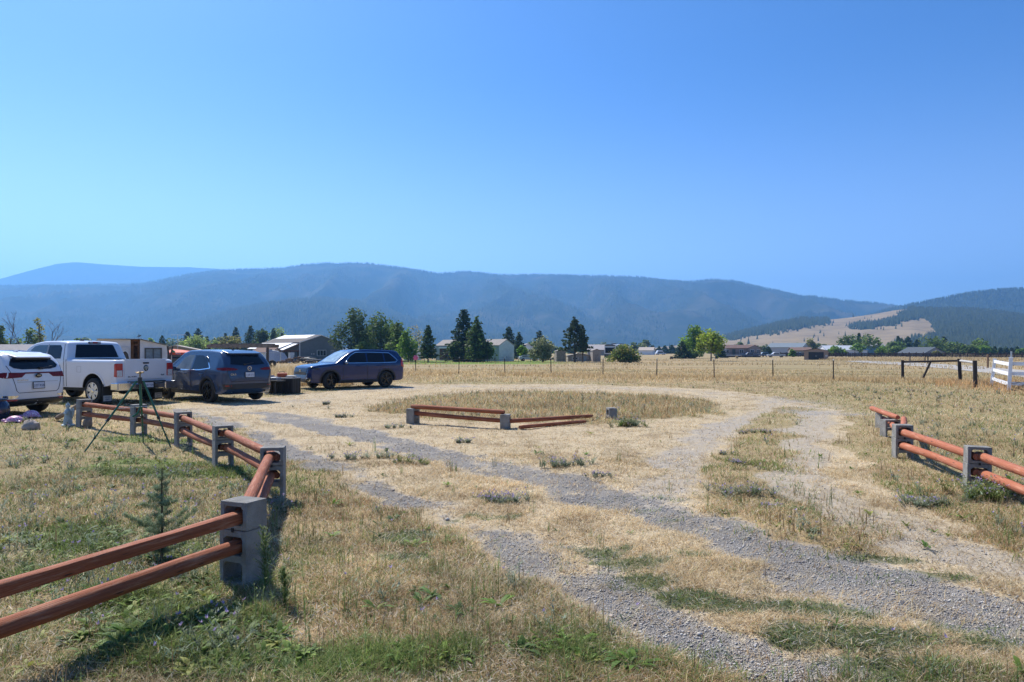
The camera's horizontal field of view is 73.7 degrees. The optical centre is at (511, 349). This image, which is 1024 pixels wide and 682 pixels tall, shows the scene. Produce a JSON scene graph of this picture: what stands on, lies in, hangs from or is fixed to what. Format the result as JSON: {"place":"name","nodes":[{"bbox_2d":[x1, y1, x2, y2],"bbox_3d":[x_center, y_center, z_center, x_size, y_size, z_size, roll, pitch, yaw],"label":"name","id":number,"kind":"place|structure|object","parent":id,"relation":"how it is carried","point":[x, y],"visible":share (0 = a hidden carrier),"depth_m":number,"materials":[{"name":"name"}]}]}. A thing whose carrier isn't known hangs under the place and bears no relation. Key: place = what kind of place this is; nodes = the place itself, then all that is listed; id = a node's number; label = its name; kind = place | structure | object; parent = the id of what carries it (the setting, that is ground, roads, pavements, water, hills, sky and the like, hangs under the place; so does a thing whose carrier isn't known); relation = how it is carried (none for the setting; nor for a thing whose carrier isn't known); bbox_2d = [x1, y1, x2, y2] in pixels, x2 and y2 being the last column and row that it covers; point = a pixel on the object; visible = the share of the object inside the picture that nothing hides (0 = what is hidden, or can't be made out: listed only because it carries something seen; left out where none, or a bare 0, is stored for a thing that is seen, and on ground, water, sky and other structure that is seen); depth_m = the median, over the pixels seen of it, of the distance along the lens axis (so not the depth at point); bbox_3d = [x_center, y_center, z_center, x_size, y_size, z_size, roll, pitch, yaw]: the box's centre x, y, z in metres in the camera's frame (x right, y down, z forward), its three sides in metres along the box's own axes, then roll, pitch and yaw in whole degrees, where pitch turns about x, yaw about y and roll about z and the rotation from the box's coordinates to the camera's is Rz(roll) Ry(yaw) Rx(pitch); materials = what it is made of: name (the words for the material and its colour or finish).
{"place":"outdoors","nodes":[
{"label":"outdoors","id":0,"kind":"place"},
{"bbox_2d":[0,344,33,350],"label":"house","id":1,"kind":"structure","parent":0,"point":[25,347],"depth_m":90.99,"materials":[{"name":"grey"}]},
{"bbox_2d":[0,262,219,285],"bbox_3d":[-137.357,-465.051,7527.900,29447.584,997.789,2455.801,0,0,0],"label":"hills","id":2,"kind":"structure","parent":0,"point":[76,273],"depth_m":7441.64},
{"bbox_2d":[5,300,686,347],"bbox_3d":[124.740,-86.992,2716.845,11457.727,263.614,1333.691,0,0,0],"label":"fore hills","id":3,"kind":"structure","parent":0,"point":[340,316],"depth_m":2479.21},
{"bbox_2d":[47,296,564,348],"bbox_3d":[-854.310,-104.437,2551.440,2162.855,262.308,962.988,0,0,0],"label":"fore hill forest","id":4,"kind":"object","parent":3,"relation":"on","point":[233,317],"visible":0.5,"depth_m":2541.81,"materials":[{"name":"plant"}]},
{"bbox_2d":[0,263,897,346],"bbox_3d":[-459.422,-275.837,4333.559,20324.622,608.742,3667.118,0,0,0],"label":"hills","id":5,"kind":"structure","parent":0,"point":[389,285],"depth_m":3644.78,"materials":[{"name":"blue"}]},
{"bbox_2d":[0,261,902,343],"bbox_3d":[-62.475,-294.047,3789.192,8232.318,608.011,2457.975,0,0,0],"label":"hill forest","id":6,"kind":"object","parent":5,"relation":"on","point":[453,310],"visible":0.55,"depth_m":3629.49,"materials":[{"name":"plant"}]},
{"bbox_2d":[0,368,1023,681],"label":"grass","id":7,"kind":"structure","parent":0,"point":[332,658],"depth_m":5.56,"materials":[{"name":"plant"}]},
{"bbox_2d":[0,352,1023,681],"bbox_3d":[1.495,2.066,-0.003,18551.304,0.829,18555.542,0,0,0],"label":"ground","id":8,"kind":"structure","parent":0,"point":[354,434],"depth_m":8.62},
{"bbox_2d":[0,325,9,343],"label":"broadleaf tree","id":9,"kind":"object","parent":8,"relation":"on","point":[2,339],"visible":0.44,"depth_m":119.66,"materials":[{"name":"green plant"}]},
{"bbox_2d":[0,398,10,419],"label":"planter ball","id":10,"kind":"object","parent":8,"relation":"on","point":[5,409],"visible":0.94,"depth_m":16.16,"materials":[{"name":"blue ceramic"}]},
{"bbox_2d":[1,416,22,422],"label":"turtle ornament","id":11,"kind":"object","parent":8,"relation":"on","point":[15,419],"visible":0.79,"depth_m":15.69,"materials":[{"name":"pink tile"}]},
{"bbox_2d":[19,410,40,417],"bbox_3d":[-11.929,1.587,16.859,0.356,0.185,0.461,0,0,40],"label":"turtle ornament","id":12,"kind":"object","parent":8,"relation":"on","point":[29,413],"visible":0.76,"depth_m":16.78,"materials":[{"name":"purple tile"}]},
{"bbox_2d":[19,327,40,343],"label":"broadleaf tree","id":13,"kind":"object","parent":8,"relation":"on","point":[30,334],"visible":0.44,"depth_m":124.86,"materials":[{"name":"green plant"}]},
{"bbox_2d":[21,419,40,429],"bbox_3d":[-10.141,1.621,14.400,0.385,0.301,0.275,0,0,-20],"label":"boulder","id":14,"kind":"object","parent":8,"relation":"on","point":[31,424],"visible":0.71,"depth_m":14.31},
{"bbox_2d":[0,350,63,411],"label":"parked suv","id":15,"kind":"object","parent":8,"relation":"on","point":[31,380],"visible":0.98,"depth_m":17.44,"materials":[{"name":"white paint"}]},
{"bbox_2d":[32,317,46,342],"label":"broadleaf tree","id":16,"kind":"object","parent":8,"relation":"on","point":[39,330],"visible":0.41,"depth_m":127.91,"materials":[{"name":"green plant"}]},
{"bbox_2d":[61,402,74,426],"bbox_3d":[-9.769,1.414,15.016,0.308,0.532,0.266,0,0,40],"label":"angel statue","id":17,"kind":"object","parent":8,"relation":"on","point":[68,413],"visible":0.96,"depth_m":14.97,"materials":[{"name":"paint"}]},
{"bbox_2d":[27,339,176,403],"bbox_3d":[-14.223,0.657,22.766,6.314,2.045,2.446,0,0,26],"label":"pickup truck","id":18,"kind":"object","parent":8,"relation":"on","point":[98,372],"visible":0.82,"depth_m":21.59,"materials":[{"name":"white paint"}]},
{"bbox_2d":[84,371,170,451],"bbox_3d":[-6.532,1.029,11.536,0.889,1.316,1.102,0,0,33],"label":"tripod sprinkler","id":19,"kind":"object","parent":8,"relation":"on","point":[140,381],"visible":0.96,"depth_m":11.64,"materials":[{"name":"green metal"}]},
{"bbox_2d":[98,339,166,358],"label":"unfinished shed","id":20,"kind":"structure","parent":8,"relation":"on","point":[138,349],"depth_m":44.48,"materials":[{"name":"white"}]},
{"bbox_2d":[145,348,161,358],"bbox_3d":[-23.431,0.396,44.605,1.008,1.030,0.070,0,0,-29],"label":"window","id":21,"kind":"structure","parent":20,"relation":"in","point":[150,353],"depth_m":44.59,"materials":[{"name":"white glass"}]},
{"bbox_2d":[99,614,185,646],"bbox_3d":[-2.162,1.635,4.042,0.461,0.102,0.475,0,0,-23],"label":"leafy weed","id":22,"kind":"object","parent":8,"relation":"on","point":[119,625],"visible":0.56,"depth_m":4.00,"materials":[{"name":"green plant"}]},
{"bbox_2d":[0,399,285,638],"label":"block rail fence","id":23,"kind":"object","parent":8,"relation":"on","point":[238,521],"visible":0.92,"depth_m":4.78,"materials":[{"name":"wood"}]},
{"bbox_2d":[122,467,197,557],"bbox_3d":[-2.792,1.307,5.449,0.629,0.747,0.508,0,0,0],"label":"spruce sapling","id":24,"kind":"object","parent":8,"relation":"on","point":[162,500],"visible":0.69,"depth_m":5.45,"materials":[{"name":"green plant"}]},
{"bbox_2d":[169,345,201,350],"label":"tan house","id":25,"kind":"structure","parent":8,"relation":"on","point":[180,347],"depth_m":89.45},
{"bbox_2d":[176,334,210,349],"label":"broadleaf tree","id":26,"kind":"object","parent":8,"relation":"on","point":[196,341],"visible":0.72,"depth_m":188.86,"materials":[{"name":"green plant"}]},
{"bbox_2d":[167,606,229,627],"bbox_3d":[-1.924,1.633,4.160,0.430,0.091,0.336,0,0,0],"label":"leafy weed","id":27,"kind":"object","parent":8,"relation":"on","point":[220,616],"visible":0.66,"depth_m":4.14,"materials":[{"name":"green plant"}]},
{"bbox_2d":[162,348,270,402],"bbox_3d":[-10.205,0.815,23.194,4.600,1.730,2.246,0,0,37],"label":"parked suv","id":28,"kind":"object","parent":8,"relation":"on","point":[210,375],"visible":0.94,"depth_m":21.93,"materials":[{"name":"blue paint"}]},
{"bbox_2d":[218,335,241,349],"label":"broadleaf tree","id":29,"kind":"object","parent":8,"relation":"on","point":[231,339],"visible":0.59,"depth_m":199.08,"materials":[{"name":"green plant"}]},
{"bbox_2d":[207,343,278,362],"bbox_3d":[-23.418,0.604,59.300,8.222,2.270,1.843,0,0,25],"label":"timber pergola","id":30,"kind":"object","parent":8,"relation":"on","point":[256,345],"visible":0.79,"depth_m":58.27,"materials":[{"name":"brown wood"}]},
{"bbox_2d":[239,325,255,350],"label":"conifer tree","id":31,"kind":"object","parent":8,"relation":"on","point":[248,338],"visible":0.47,"depth_m":234.40,"materials":[{"name":"green plant"}]},
{"bbox_2d":[233,633,286,681],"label":"weed shoots","id":32,"kind":"object","parent":8,"relation":"on","point":[250,660],"visible":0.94,"depth_m":3.50,"materials":[{"name":"green plant"}]},
{"bbox_2d":[252,328,269,343],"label":"broadleaf tree","id":33,"kind":"object","parent":8,"relation":"on","point":[262,336],"visible":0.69,"depth_m":224.09,"materials":[{"name":"green plant"}]},
{"bbox_2d":[247,524,279,590],"bbox_3d":[-1.671,1.435,4.667,0.301,0.489,0.270,0,0,0],"label":"horseweed","id":34,"kind":"object","parent":8,"relation":"on","point":[265,564],"visible":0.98,"depth_m":4.68,"materials":[{"name":"green plant"}]},
{"bbox_2d":[264,377,285,393],"bbox_3d":[-9.111,1.363,25.842,0.900,0.635,0.580,0,0,20],"label":"table","id":35,"kind":"object","parent":8,"relation":"on","point":[275,379],"visible":0.5,"depth_m":25.67,"materials":[{"name":"black plastic"}]},
{"bbox_2d":[266,348,290,362],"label":"hung tarp","id":36,"kind":"object","parent":8,"relation":"on","point":[274,356],"visible":0.66,"depth_m":117.62,"materials":[{"name":"grey fabric"}]},
{"bbox_2d":[269,377,300,393],"bbox_3d":[-8.820,1.374,26.442,1.043,0.612,0.748,0,0,8],"label":"slatted bin","id":37,"kind":"object","parent":8,"relation":"on","point":[291,385],"visible":0.72,"depth_m":26.09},
{"bbox_2d":[267,560,309,607],"bbox_3d":[-1.479,1.535,4.431,0.340,0.291,0.250,0,0,0],"label":"horseweed","id":38,"kind":"object","parent":8,"relation":"on","point":[283,576],"visible":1,"depth_m":4.44,"materials":[{"name":"green plant"}]},
{"bbox_2d":[247,335,341,360],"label":"metal house","id":39,"kind":"structure","parent":8,"relation":"on","point":[318,347],"depth_m":151.19,"materials":[{"name":"grey"}]},
{"bbox_2d":[276,356,316,362],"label":"firewood pile","id":40,"kind":"object","parent":8,"relation":"on","point":[302,359],"visible":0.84,"depth_m":111.61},
{"bbox_2d":[294,348,403,388],"bbox_3d":[-7.260,0.807,30.596,4.694,1.745,2.286,0,0,-41],"label":"parked suv","id":41,"kind":"object","parent":8,"relation":"on","point":[382,367],"visible":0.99,"depth_m":29.94,"materials":[{"name":"blue paint"}]},
{"bbox_2d":[327,306,373,352],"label":"broadleaf tree","id":42,"kind":"object","parent":8,"relation":"on","point":[352,328],"visible":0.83,"depth_m":138.68,"materials":[{"name":"green plant"}]},
{"bbox_2d":[352,341,377,348],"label":"bush","id":43,"kind":"object","parent":8,"relation":"on","point":[362,346],"visible":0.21,"depth_m":134.70,"materials":[{"name":"green plant"}]},
{"bbox_2d":[324,449,413,458],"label":"knapweed clump","id":44,"kind":"object","parent":8,"relation":"on","point":[378,455],"visible":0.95,"depth_m":10.53,"materials":[{"name":"green plant"}]},
{"bbox_2d":[366,311,404,349],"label":"broadleaf tree","id":45,"kind":"object","parent":8,"relation":"on","point":[381,333],"visible":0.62,"depth_m":144.37,"materials":[{"name":"green plant"}]},
{"bbox_2d":[384,320,414,358],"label":"broadleaf tree","id":46,"kind":"object","parent":8,"relation":"on","point":[396,329],"visible":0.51,"depth_m":137.25,"materials":[{"name":"green plant"}]},
{"bbox_2d":[394,327,418,361],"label":"broadleaf tree","id":47,"kind":"object","parent":8,"relation":"on","point":[410,352],"visible":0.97,"depth_m":131.76,"materials":[{"name":"green plant"}]},
{"bbox_2d":[389,451,432,463],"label":"knapweed clump","id":48,"kind":"object","parent":8,"relation":"on","point":[398,458],"visible":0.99,"depth_m":10.04,"materials":[{"name":"green plant"}]},
{"bbox_2d":[407,326,423,357],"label":"broadleaf tree","id":49,"kind":"object","parent":8,"relation":"on","point":[420,337],"visible":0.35,"depth_m":145.59,"materials":[{"name":"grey plant"}]},
{"bbox_2d":[417,325,440,361],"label":"conifer tree","id":50,"kind":"object","parent":8,"relation":"on","point":[428,349],"visible":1,"depth_m":127.57,"materials":[{"name":"green plant"}]},
{"bbox_2d":[446,341,464,360],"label":"bush","id":51,"kind":"object","parent":8,"relation":"on","point":[453,348],"visible":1,"depth_m":135.50,"materials":[{"name":"green plant"}]},
{"bbox_2d":[441,309,484,361],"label":"conifer tree","id":52,"kind":"object","parent":8,"relation":"on","point":[460,334],"visible":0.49,"depth_m":139.24,"materials":[{"name":"green plant"}]},
{"bbox_2d":[436,339,514,360],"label":"mobile home","id":53,"kind":"object","parent":8,"relation":"on","point":[504,348],"visible":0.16,"depth_m":148.43,"materials":[{"name":"white plastic"}]},
{"bbox_2d":[464,316,497,361],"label":"conifer tree","id":54,"kind":"object","parent":8,"relation":"on","point":[476,338],"visible":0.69,"depth_m":133.08,"materials":[{"name":"green plant"}]},
{"bbox_2d":[469,568,498,601],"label":"weed shoots","id":55,"kind":"object","parent":8,"relation":"on","point":[472,585],"visible":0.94,"depth_m":4.63,"materials":[{"name":"green plant"}]},
{"bbox_2d":[477,340,494,361],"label":"bush","id":56,"kind":"object","parent":8,"relation":"on","point":[488,349],"visible":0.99,"depth_m":131.12,"materials":[{"name":"green plant"}]},
{"bbox_2d":[473,486,532,504],"bbox_3d":[-0.100,1.608,7.526,0.642,0.155,0.504,0,0,13],"label":"knapweed clump","id":57,"kind":"object","parent":8,"relation":"on","point":[493,497],"visible":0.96,"depth_m":7.53,"materials":[{"name":"green plant"}]},
{"bbox_2d":[502,327,516,353],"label":"conifer tree","id":58,"kind":"object","parent":8,"relation":"on","point":[508,333],"visible":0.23,"depth_m":184.51,"materials":[{"name":"green plant"}]},
{"bbox_2d":[406,404,616,429],"bbox_3d":[0.226,1.527,15.258,5.046,0.566,1.996,0,0,-12],"label":"block rail fence","id":59,"kind":"object","parent":8,"relation":"on","point":[414,413],"visible":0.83,"depth_m":15.08,"materials":[{"name":"concrete"}]},
{"bbox_2d":[0,377,1023,681],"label":"weeds","id":60,"kind":"object","parent":8,"relation":"on","point":[282,635],"visible":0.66,"depth_m":4.44,"materials":[{"name":"green plant"}]},
{"bbox_2d":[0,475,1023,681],"bbox_3d":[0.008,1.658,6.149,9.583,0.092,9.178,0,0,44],"label":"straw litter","id":61,"kind":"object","parent":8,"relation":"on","point":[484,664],"visible":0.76,"depth_m":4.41,"materials":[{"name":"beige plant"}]},
{"bbox_2d":[5,426,1023,681],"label":"gravel","id":62,"kind":"structure","parent":8,"relation":"on","point":[865,576],"depth_m":4.91,"materials":[{"name":"gravel"}]},
{"bbox_2d":[514,332,525,358],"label":"conifer tree","id":63,"kind":"object","parent":8,"relation":"on","point":[518,340],"visible":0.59,"depth_m":179.51,"materials":[{"name":"green plant"}]},
{"bbox_2d":[527,335,554,361],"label":"bush","id":64,"kind":"object","parent":8,"relation":"on","point":[542,348],"visible":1,"depth_m":130.95,"materials":[{"name":"green plant"}]},
{"bbox_2d":[554,350,565,361],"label":"board shed","id":65,"kind":"structure","parent":8,"relation":"on","point":[560,356],"depth_m":140.96,"materials":[{"name":"grey"}]},
{"bbox_2d":[538,452,599,467],"bbox_3d":[0.819,1.590,9.833,0.990,0.193,0.736,0,0,0],"label":"knapweed clump","id":66,"kind":"object","parent":8,"relation":"on","point":[557,462],"visible":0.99,"depth_m":9.80,"materials":[{"name":"green plant"}]},
{"bbox_2d":[558,316,592,361],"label":"pine tree","id":67,"kind":"object","parent":8,"relation":"on","point":[573,328],"visible":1,"depth_m":131.30,"materials":[{"name":"green plant"}]},
{"bbox_2d":[566,353,589,361],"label":"chicken coop","id":68,"kind":"structure","parent":8,"relation":"on","point":[570,357],"depth_m":142.74,"materials":[{"name":"grey"}]},
{"bbox_2d":[590,349,600,361],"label":"board shed","id":69,"kind":"structure","parent":8,"relation":"on","point":[595,355],"depth_m":141.06,"materials":[{"name":"grey"}]},
{"bbox_2d":[604,343,630,357],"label":"travel trailer","id":70,"kind":"object","parent":8,"relation":"on","point":[608,347],"visible":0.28,"depth_m":146.41,"materials":[{"name":"white metal"}]},
{"bbox_2d":[605,344,641,362],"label":"bush","id":71,"kind":"object","parent":8,"relation":"on","point":[622,354],"visible":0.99,"depth_m":120.88,"materials":[{"name":"green plant"}]},
{"bbox_2d":[600,416,657,426],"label":"knapweed clump","id":72,"kind":"object","parent":8,"relation":"on","point":[624,422],"visible":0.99,"depth_m":14.88,"materials":[{"name":"green plant"}]},
{"bbox_2d":[638,347,655,354],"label":"white outbuilding","id":73,"kind":"structure","parent":8,"relation":"on","point":[647,350],"depth_m":337.12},
{"bbox_2d":[272,356,1023,369],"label":"pasture tufts","id":74,"kind":"object","parent":8,"relation":"on","point":[881,359],"visible":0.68,"depth_m":121.20,"materials":[{"name":"beige plant"}]},
{"bbox_2d":[404,357,900,378],"bbox_3d":[5.193,1.112,43.337,34.252,1.205,0.580,0,0,24],"label":"wire fence","id":75,"kind":"object","parent":8,"relation":"on","point":[504,359],"visible":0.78,"depth_m":41.60,"materials":[{"name":"wood"}]},
{"bbox_2d":[673,341,691,358],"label":"conifer tree","id":76,"kind":"object","parent":8,"relation":"on","point":[681,352],"visible":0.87,"depth_m":189.44,"materials":[{"name":"green plant"}]},
{"bbox_2d":[677,324,703,357],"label":"broadleaf tree","id":77,"kind":"object","parent":8,"relation":"on","point":[691,341],"visible":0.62,"depth_m":193.94,"materials":[{"name":"green plant"}]},
{"bbox_2d":[694,328,726,360],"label":"broadleaf tree","id":78,"kind":"object","parent":8,"relation":"on","point":[709,338],"visible":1,"depth_m":149.47,"materials":[{"name":"green plant"}]},
{"bbox_2d":[723,345,760,356],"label":"ranch house","id":79,"kind":"structure","parent":8,"relation":"on","point":[734,350],"depth_m":230.49,"materials":[{"name":"pink"}]},
{"bbox_2d":[710,481,782,496],"bbox_3d":[2.700,1.602,7.849,0.896,0.154,0.479,0,0,0],"label":"knapweed clump","id":80,"kind":"object","parent":8,"relation":"on","point":[753,491],"visible":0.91,"depth_m":7.87,"materials":[{"name":"green plant"}]},
{"bbox_2d":[804,348,828,359],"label":"brown garage","id":81,"kind":"structure","parent":8,"relation":"on","point":[814,354],"depth_m":167.80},
{"bbox_2d":[808,352,823,359],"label":"garage door","id":82,"kind":"structure","parent":81,"relation":"in","point":[811,355],"depth_m":167.80,"materials":[{"name":"silver metal"}]},
{"bbox_2d":[827,345,847,354],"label":"distant tree","id":83,"kind":"object","parent":8,"relation":"on","point":[834,349],"visible":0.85,"depth_m":290.81,"materials":[{"name":"green plant"}]},
{"bbox_2d":[818,345,867,354],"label":"white barn","id":84,"kind":"structure","parent":8,"relation":"on","point":[846,347],"depth_m":297.30,"materials":[{"name":"metal"}]},
{"bbox_2d":[835,334,859,344],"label":"distant tree","id":85,"kind":"object","parent":8,"relation":"on","point":[848,341],"visible":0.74,"depth_m":318.33,"materials":[{"name":"green plant"}]},
{"bbox_2d":[857,333,882,351],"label":"distant tree","id":86,"kind":"object","parent":8,"relation":"on","point":[864,339],"visible":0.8,"depth_m":317.94,"materials":[{"name":"green plant"}]},
{"bbox_2d":[885,345,902,355],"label":"distant tree","id":87,"kind":"object","parent":8,"relation":"on","point":[894,349],"visible":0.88,"depth_m":290.45,"materials":[{"name":"green plant"}]},
{"bbox_2d":[780,352,1023,357],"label":"board fence","id":88,"kind":"object","parent":8,"relation":"on","point":[945,354],"visible":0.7,"depth_m":217.51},
{"bbox_2d":[888,489,970,507],"bbox_3d":[4.503,1.595,7.368,1.016,0.178,0.629,0,0,12],"label":"knapweed clump","id":89,"kind":"object","parent":8,"relation":"on","point":[924,502],"visible":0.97,"depth_m":7.33,"materials":[{"name":"green plant"}]},
{"bbox_2d":[918,334,947,350],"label":"distant tree","id":90,"kind":"object","parent":8,"relation":"on","point":[939,343],"visible":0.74,"depth_m":319.14,"materials":[{"name":"green plant"}]},
{"bbox_2d":[901,359,978,386],"bbox_3d":[21.941,1.070,33.493,2.705,1.228,6.159,0,0,0],"label":"brace fence","id":91,"kind":"object","parent":8,"relation":"on","point":[975,374],"visible":0.81,"depth_m":34.98,"materials":[{"name":"brown wood"}]},
{"bbox_2d":[869,406,1023,494],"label":"block rail fence","id":92,"kind":"object","parent":8,"relation":"on","point":[904,435],"visible":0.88,"depth_m":8.75,"materials":[{"name":"concrete"}]},
{"bbox_2d":[943,341,961,352],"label":"distant tree","id":93,"kind":"object","parent":8,"relation":"on","point":[950,348],"visible":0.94,"depth_m":328.19,"materials":[{"name":"green plant"}]},
{"bbox_2d":[964,345,979,354],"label":"distant tree","id":94,"kind":"object","parent":8,"relation":"on","point":[972,349],"visible":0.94,"depth_m":309.24,"materials":[{"name":"green plant"}]},
{"bbox_2d":[929,473,1023,501],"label":"knapweed clump","id":95,"kind":"object","parent":8,"relation":"on","point":[986,490],"visible":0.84,"depth_m":7.58,"materials":[{"name":"green plant"}]},
{"bbox_2d":[990,351,1023,388],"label":"white rail fence","id":96,"kind":"object","parent":8,"relation":"on","point":[1010,373],"visible":0.88,"depth_m":27.92,"materials":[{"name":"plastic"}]},
{"bbox_2d":[0,0,1023,305],"label":"sky","id":97,"kind":"structure","parent":0,"point":[855,150],"materials":[{"name":"blue"}]},
{"bbox_2d":[343,309,934,350],"bbox_3d":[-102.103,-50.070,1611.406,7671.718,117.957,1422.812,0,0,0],"label":"bald hills","id":98,"kind":"structure","parent":0,"point":[889,334],"depth_m":1346.97,"materials":[{"name":"beige plant"}]},
{"bbox_2d":[669,305,1023,348],"bbox_3d":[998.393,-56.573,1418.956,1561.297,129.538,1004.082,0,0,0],"label":"bald hill forest","id":99,"kind":"object","parent":98,"relation":"on","point":[1003,329],"visible":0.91,"depth_m":1463.26,"materials":[{"name":"plant"}]},
{"bbox_2d":[270,363,1023,394],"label":"tall grass","id":100,"kind":"structure","parent":0,"point":[940,380],"depth_m":37.99,"materials":[{"name":"plant"}]},
{"bbox_2d":[766,343,809,352],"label":"metal barn","id":101,"kind":"structure","parent":0,"point":[780,347],"depth_m":326.47,"materials":[{"name":"white metal"}]},
{"bbox_2d":[655,290,1023,347],"bbox_3d":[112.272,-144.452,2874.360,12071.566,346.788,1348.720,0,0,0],"label":"forested hills","id":102,"kind":"structure","parent":0,"point":[1002,301],"depth_m":2811.05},
{"bbox_2d":[863,287,1023,315],"bbox_3d":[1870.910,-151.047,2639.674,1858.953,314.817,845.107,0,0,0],"label":"hill forest","id":103,"kind":"object","parent":102,"relation":"on","point":[952,300],"visible":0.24,"depth_m":2804.63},
{"bbox_2d":[898,347,944,356],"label":"grey roof house","id":104,"kind":"structure","parent":0,"point":[914,350],"depth_m":247.25,"materials":[{"name":"metal"}]},
{"bbox_2d":[849,361,1023,376],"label":"gravel road","id":105,"kind":"structure","parent":0,"point":[985,369],"depth_m":74.06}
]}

